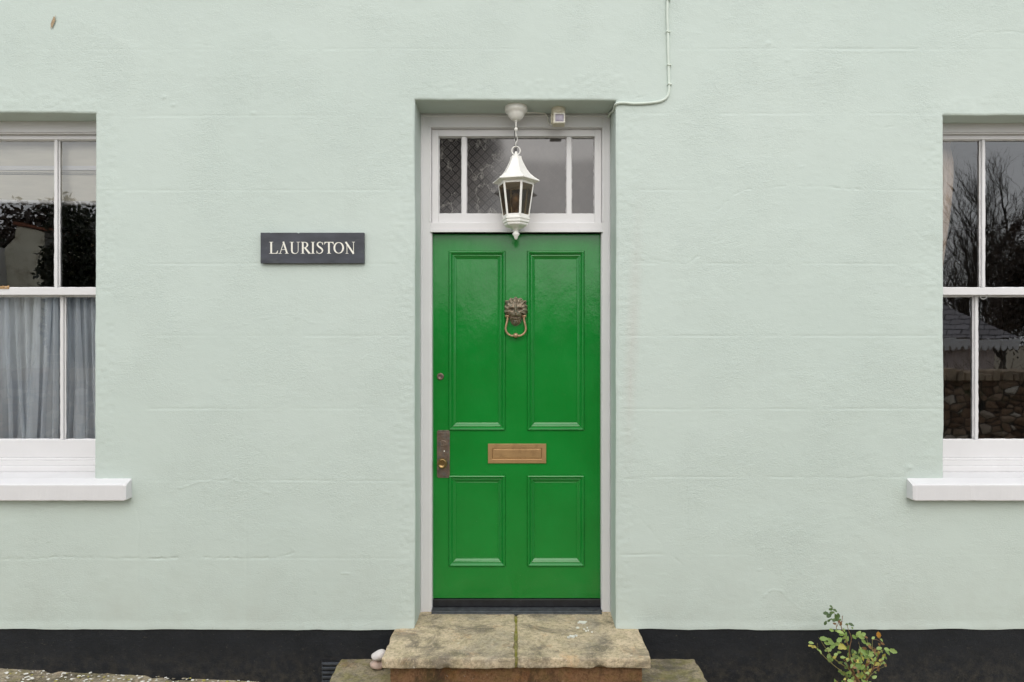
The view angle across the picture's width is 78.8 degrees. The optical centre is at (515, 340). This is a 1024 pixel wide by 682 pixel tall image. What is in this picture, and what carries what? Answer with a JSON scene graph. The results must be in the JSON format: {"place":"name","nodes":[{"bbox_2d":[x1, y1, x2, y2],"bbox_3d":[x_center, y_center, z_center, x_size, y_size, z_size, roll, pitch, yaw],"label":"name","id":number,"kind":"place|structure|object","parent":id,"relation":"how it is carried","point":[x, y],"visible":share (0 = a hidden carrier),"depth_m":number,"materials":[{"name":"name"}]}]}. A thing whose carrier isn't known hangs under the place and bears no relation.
{"place":"outdoors","nodes":[
{"label":"outdoors","id":0,"kind":"place"},
{"bbox_2d":[0,668,255,681],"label":"pavement","id":1,"kind":"structure","parent":0,"point":[21,676],"depth_m":3.17,"materials":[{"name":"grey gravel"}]},
{"bbox_2d":[329,611,706,681],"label":"stone steps","id":2,"kind":"structure","parent":1,"relation":"on","point":[429,647],"depth_m":3.01,"materials":[{"name":"stone"}]},
{"bbox_2d":[369,660,381,669],"bbox_3d":[-0.691,1.616,3.110,0.072,0.044,0.053,0,0,0],"label":"pebble","id":3,"kind":"object","parent":2,"relation":"on","point":[375,665],"visible":0.73,"depth_m":3.09,"materials":[{"name":"beige stone"}]},
{"bbox_2d":[808,605,896,681],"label":"rose bush","id":4,"kind":"object","parent":1,"relation":"on","point":[868,655],"visible":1,"depth_m":3.02,"materials":[{"name":"green plant"}]},
{"bbox_2d":[371,649,385,660],"bbox_3d":[-0.677,1.561,3.099,0.080,0.050,0.060,0,0,0],"label":"pebble","id":5,"kind":"object","parent":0,"point":[377,655],"visible":0.91,"depth_m":3.08,"materials":[{"name":"white stone"}]},
{"bbox_3d":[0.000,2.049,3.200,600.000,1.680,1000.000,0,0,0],"label":"road","id":6,"kind":"structure","parent":0,"visible":0},
{"bbox_2d":[0,0,1023,681],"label":"house","id":7,"kind":"structure","parent":6,"relation":"on","point":[666,378],"depth_m":3.20,"materials":[{"name":"green paint"}]},
{"bbox_2d":[0,297,95,438],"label":"net curtain","id":8,"kind":"object","parent":7,"relation":"hanging from","point":[29,367],"visible":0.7,"depth_m":3.46,"materials":[{"name":"white fabric"}]},
{"bbox_2d":[0,142,95,205],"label":"roller blind","id":9,"kind":"object","parent":7,"relation":"attached to","point":[26,173],"visible":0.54,"depth_m":3.42,"materials":[{"name":"beige fabric"}]},
{"bbox_2d":[0,121,131,500],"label":"window","id":10,"kind":"structure","parent":7,"relation":"in","point":[62,469],"depth_m":3.35,"materials":[{"name":"white paint"}]},
{"bbox_2d":[261,233,364,263],"bbox_3d":[-1.037,-0.475,3.189,0.529,0.157,0.018,0,0,0],"label":"name plaque","id":11,"kind":"object","parent":7,"relation":"attached to","point":[312,248],"visible":1,"depth_m":3.18,"materials":[{"name":"stone"}]},
{"bbox_2d":[493,103,538,239],"bbox_3d":[0.004,-0.888,3.294,0.247,0.704,0.240,0,0,0],"label":"porch lantern","id":12,"kind":"object","parent":7,"relation":"hanging from","point":[515,181],"visible":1,"depth_m":3.24,"materials":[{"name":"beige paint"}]},
{"bbox_2d":[433,234,600,606],"bbox_3d":[0.010,0.436,3.423,0.931,2.048,0.114,0,0,0],"label":"door","id":13,"kind":"structure","parent":7,"relation":"in","point":[516,323],"depth_m":3.44,"materials":[{"name":"green paint"}]},
{"bbox_2d":[527,106,564,126],"bbox_3d":[0.169,-1.194,3.337,0.206,0.093,0.095,0,0,13],"label":"motion sensor","id":14,"kind":"object","parent":7,"relation":"attached to","point":[557,116],"visible":1,"depth_m":3.29,"materials":[{"name":"beige plastic"}]},
{"bbox_2d":[607,0,671,117],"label":"cable","id":15,"kind":"object","parent":7,"relation":"attached to","point":[668,31],"visible":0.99,"depth_m":3.19,"materials":[{"name":"white plastic"}]},
{"bbox_2d":[943,142,953,262],"bbox_3d":[2.386,-0.305,3.500,0.149,1.750,0.038,0,0,0],"label":"drape","id":16,"kind":"object","parent":7,"relation":"hanging from","point":[948,168],"visible":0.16,"depth_m":3.50,"materials":[{"name":"beige fabric"}]},
{"bbox_2d":[907,123,1023,500],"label":"window","id":17,"kind":"structure","parent":7,"relation":"in","point":[974,469],"depth_m":3.35,"materials":[{"name":"white paint"}]}
]}

